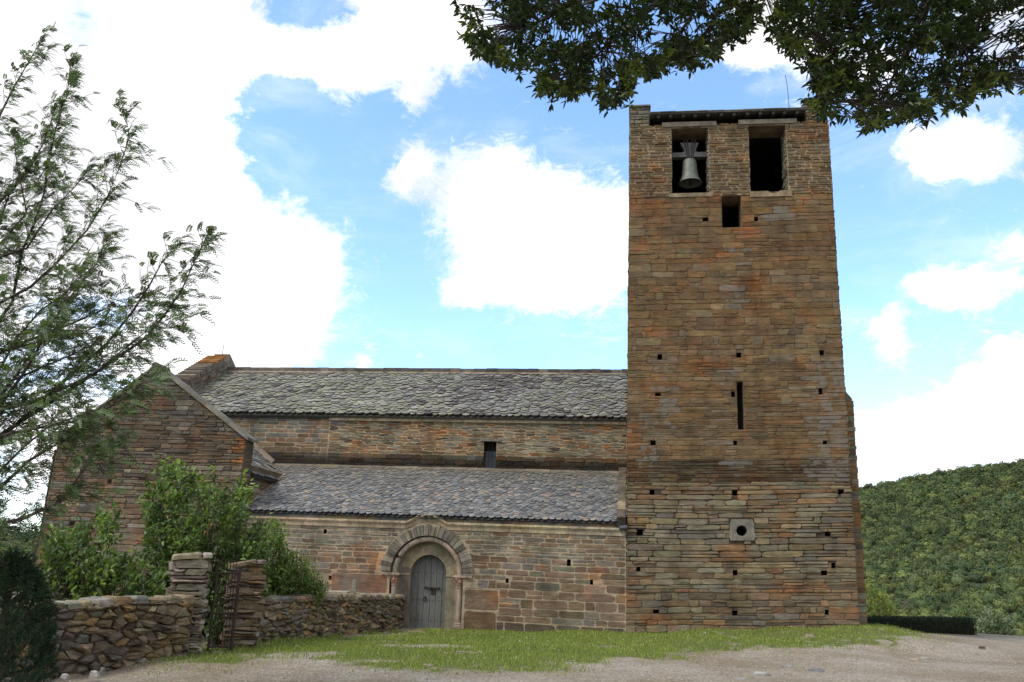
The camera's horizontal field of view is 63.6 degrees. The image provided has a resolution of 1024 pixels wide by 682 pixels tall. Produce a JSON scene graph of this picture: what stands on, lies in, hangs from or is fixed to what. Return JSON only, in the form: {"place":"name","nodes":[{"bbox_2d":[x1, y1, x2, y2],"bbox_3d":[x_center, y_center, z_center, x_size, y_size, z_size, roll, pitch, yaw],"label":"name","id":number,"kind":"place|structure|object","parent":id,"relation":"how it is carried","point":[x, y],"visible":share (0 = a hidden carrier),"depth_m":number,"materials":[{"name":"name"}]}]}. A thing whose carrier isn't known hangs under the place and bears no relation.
{"place":"outdoors","nodes":[
{"label":"outdoors","id":0,"kind":"place"},
{"bbox_2d":[0,0,1023,531],"label":"sky","id":1,"kind":"structure","parent":0,"point":[384,195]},
{"bbox_2d":[1,592,1023,681],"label":"ground","id":2,"kind":"structure","parent":0,"point":[975,653],"depth_m":15.29,"materials":[{"name":"grey gravel"}]},
{"bbox_2d":[0,543,67,681],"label":"conifer bush","id":3,"kind":"object","parent":2,"relation":"on","point":[19,573],"visible":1,"depth_m":9.07,"materials":[{"name":"green plant"}]},
{"bbox_2d":[60,674,68,678],"bbox_3d":[-6.792,5.094,12.556,0.120,0.077,0.098,9,-17,-24],"label":"loose stone","id":4,"kind":"object","parent":2,"relation":"on","point":[64,676],"visible":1,"depth_m":12.53,"materials":[{"name":"grey stone"}]},
{"bbox_2d":[88,670,99,678],"bbox_3d":[-6.346,5.059,12.536,0.161,0.122,0.120,2,-16,0],"label":"loose stone","id":5,"kind":"object","parent":2,"relation":"on","point":[94,674],"visible":1,"depth_m":12.50,"materials":[{"name":"grey stone"}]},
{"bbox_2d":[0,594,194,681],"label":"dry stone wall","id":6,"kind":"structure","parent":2,"relation":"on","point":[108,633],"depth_m":13.97,"materials":[{"name":"stone"}]},
{"bbox_2d":[35,498,168,600],"bbox_3d":[-8.445,4.684,16.939,3.177,3.025,1.924,-2,-16,12],"label":"leafy shrub","id":7,"kind":"object","parent":2,"relation":"on","point":[99,578],"visible":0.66,"depth_m":16.57,"materials":[{"name":"green plant"}]},
{"bbox_2d":[99,667,104,674],"bbox_3d":[-6.453,5.201,13.018,0.080,0.123,0.068,2,-16,0],"label":"loose stone","id":8,"kind":"object","parent":2,"relation":"on","point":[102,670],"visible":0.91,"depth_m":13.00,"materials":[{"name":"grey stone"}]},
{"bbox_2d":[0,22,227,546],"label":"feathery tree","id":9,"kind":"object","parent":2,"relation":"on","point":[57,334],"visible":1,"depth_m":9.98,"materials":[{"name":"green plant"}]},
{"bbox_2d":[166,552,212,653],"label":"gate pier","id":10,"kind":"structure","parent":2,"relation":"on","point":[189,571],"depth_m":15.63,"materials":[{"name":"stone"}]},
{"bbox_2d":[134,454,275,638],"bbox_3d":[-6.994,4.612,18.627,3.684,4.160,2.678,-6,-17,26],"label":"leafy shrub","id":11,"kind":"object","parent":2,"relation":"on","point":[193,537],"visible":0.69,"depth_m":18.24,"materials":[{"name":"green plant"}]},
{"bbox_2d":[204,598,227,645],"bbox_3d":[-5.962,5.978,16.905,0.798,1.393,1.061,2,-16,0],"label":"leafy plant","id":12,"kind":"object","parent":2,"relation":"on","point":[206,631],"visible":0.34,"depth_m":16.82,"materials":[{"name":"green plant"}]},
{"bbox_2d":[206,559,245,652],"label":"iron gate","id":13,"kind":"structure","parent":2,"relation":"on","point":[238,585],"depth_m":16.02,"materials":[{"name":"metal"}]},
{"bbox_2d":[218,559,266,648],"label":"gate pier","id":14,"kind":"structure","parent":2,"relation":"on","point":[251,602],"depth_m":16.76,"materials":[{"name":"stone"}]},
{"bbox_2d":[241,513,298,595],"bbox_3d":[-5.877,5.638,19.904,1.659,2.928,1.545,2,-16,0],"label":"leafy shrub","id":15,"kind":"object","parent":2,"relation":"on","point":[280,573],"visible":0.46,"depth_m":19.70,"materials":[{"name":"green plant"}]},
{"bbox_2d":[276,546,330,611],"bbox_3d":[-5.272,6.194,20.415,1.646,2.168,1.780,2,-16,0],"label":"leafy shrub","id":16,"kind":"object","parent":2,"relation":"on","point":[305,584],"visible":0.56,"depth_m":20.08,"materials":[{"name":"green plant"}]},
{"bbox_2d":[257,593,405,642],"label":"dry stone wall","id":17,"kind":"structure","parent":2,"relation":"on","point":[293,615],"depth_m":20.65,"materials":[{"name":"grey stone"}]},
{"bbox_2d":[326,590,350,593],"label":"tomb slab","id":18,"kind":"structure","parent":2,"relation":"on","point":[334,591],"depth_m":22.55,"materials":[{"name":"stone"}]},
{"bbox_2d":[351,579,356,593],"bbox_3d":[-4.453,7.415,23.081,0.143,1.479,0.120,2,-16,0],"label":"gravestone","id":19,"kind":"object","parent":2,"relation":"on","point":[354,587],"visible":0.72,"depth_m":23.17,"materials":[{"name":"stone"}]},
{"bbox_2d":[30,75,867,632],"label":"church","id":20,"kind":"structure","parent":2,"relation":"on","point":[692,465],"depth_m":26.10,"materials":[{"name":"stone"}]},
{"bbox_2d":[410,555,445,627],"bbox_3d":[-2.555,7.762,25.478,1.130,2.291,0.129,-1,-16,8],"label":"door","id":21,"kind":"structure","parent":20,"relation":"in","point":[429,572],"depth_m":25.48,"materials":[{"name":"grey wood"}]},
{"bbox_2d":[480,439,500,467],"bbox_3d":[-0.766,4.129,30.141,0.731,1.056,0.530,-1,-16,8],"label":"window","id":22,"kind":"structure","parent":20,"relation":"in","point":[489,454],"depth_m":30.27,"materials":[{"name":"stone"}]},
{"bbox_2d":[672,139,706,188],"bbox_3d":[6.023,-6.057,28.077,1.289,1.673,0.784,-9,-19,33],"label":"bell","id":23,"kind":"object","parent":20,"relation":"hanging from","point":[689,155],"visible":0.98,"depth_m":28.03,"materials":[{"name":"grey metal"}]},
{"bbox_2d":[130,623,955,678],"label":"grass","id":24,"kind":"structure","parent":2,"relation":"on","point":[592,636],"depth_m":18.58,"materials":[{"name":"green plant"}]},
{"bbox_2d":[211,626,908,664],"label":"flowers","id":25,"kind":"object","parent":2,"relation":"on","point":[600,634],"visible":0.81,"depth_m":20.38,"materials":[{"name":"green plant"}]},
{"bbox_2d":[449,0,1023,138],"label":"evergreen tree","id":26,"kind":"object","parent":2,"relation":"on","point":[833,76],"visible":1,"depth_m":5.97,"materials":[{"name":"green plant"}]},
{"bbox_2d":[754,671,770,675],"bbox_3d":[4.372,5.810,14.434,0.291,0.051,0.291,-3,-16,15],"label":"loose stone","id":27,"kind":"object","parent":2,"relation":"on","point":[762,673],"visible":1,"depth_m":14.34,"materials":[{"name":"white stone"}]},
{"bbox_2d":[808,668,824,671],"bbox_3d":[5.609,6.056,15.213,0.299,0.045,0.247,2,-16,0],"label":"loose stone","id":28,"kind":"object","parent":2,"relation":"on","point":[816,669],"visible":1,"depth_m":15.16,"materials":[{"name":"grey stone"}]},
{"bbox_2d":[865,578,901,616],"bbox_3d":[16.981,12.660,38.144,1.846,3.346,4.692,-7,-18,28],"label":"young tree","id":29,"kind":"object","parent":2,"relation":"on","point":[876,598],"visible":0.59,"depth_m":37.73,"materials":[{"name":"green plant"}]},
{"bbox_2d":[867,615,977,634],"bbox_3d":[13.553,10.041,27.793,4.395,1.598,0.878,4,-16,-8],"label":"clipped hedge","id":30,"kind":"object","parent":2,"relation":"on","point":[950,625],"visible":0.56,"depth_m":27.69,"materials":[{"name":"green plant"}]},
{"bbox_2d":[975,606,1018,635],"bbox_3d":[23.227,14.181,39.833,2.026,2.690,4.823,-10,-19,36],"label":"silvery bush","id":31,"kind":"object","parent":2,"relation":"on","point":[993,624],"visible":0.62,"depth_m":38.90,"materials":[{"name":"green plant"}]},
{"bbox_2d":[2,473,1023,629],"bbox_3d":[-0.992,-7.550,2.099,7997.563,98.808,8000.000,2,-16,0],"label":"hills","id":32,"kind":"structure","parent":0,"point":[977,583],"depth_m":206.35,"materials":[{"name":"green plant"}]},
{"bbox_2d":[0,458,1023,635],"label":"forest","id":33,"kind":"object","parent":32,"relation":"on","point":[922,572],"visible":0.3,"depth_m":247.09,"materials":[{"name":"green plant"}]},
{"bbox_2d":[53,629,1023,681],"bbox_3d":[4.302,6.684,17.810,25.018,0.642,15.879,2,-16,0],"label":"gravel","id":34,"kind":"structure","parent":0,"point":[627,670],"depth_m":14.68,"materials":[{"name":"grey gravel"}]}
]}

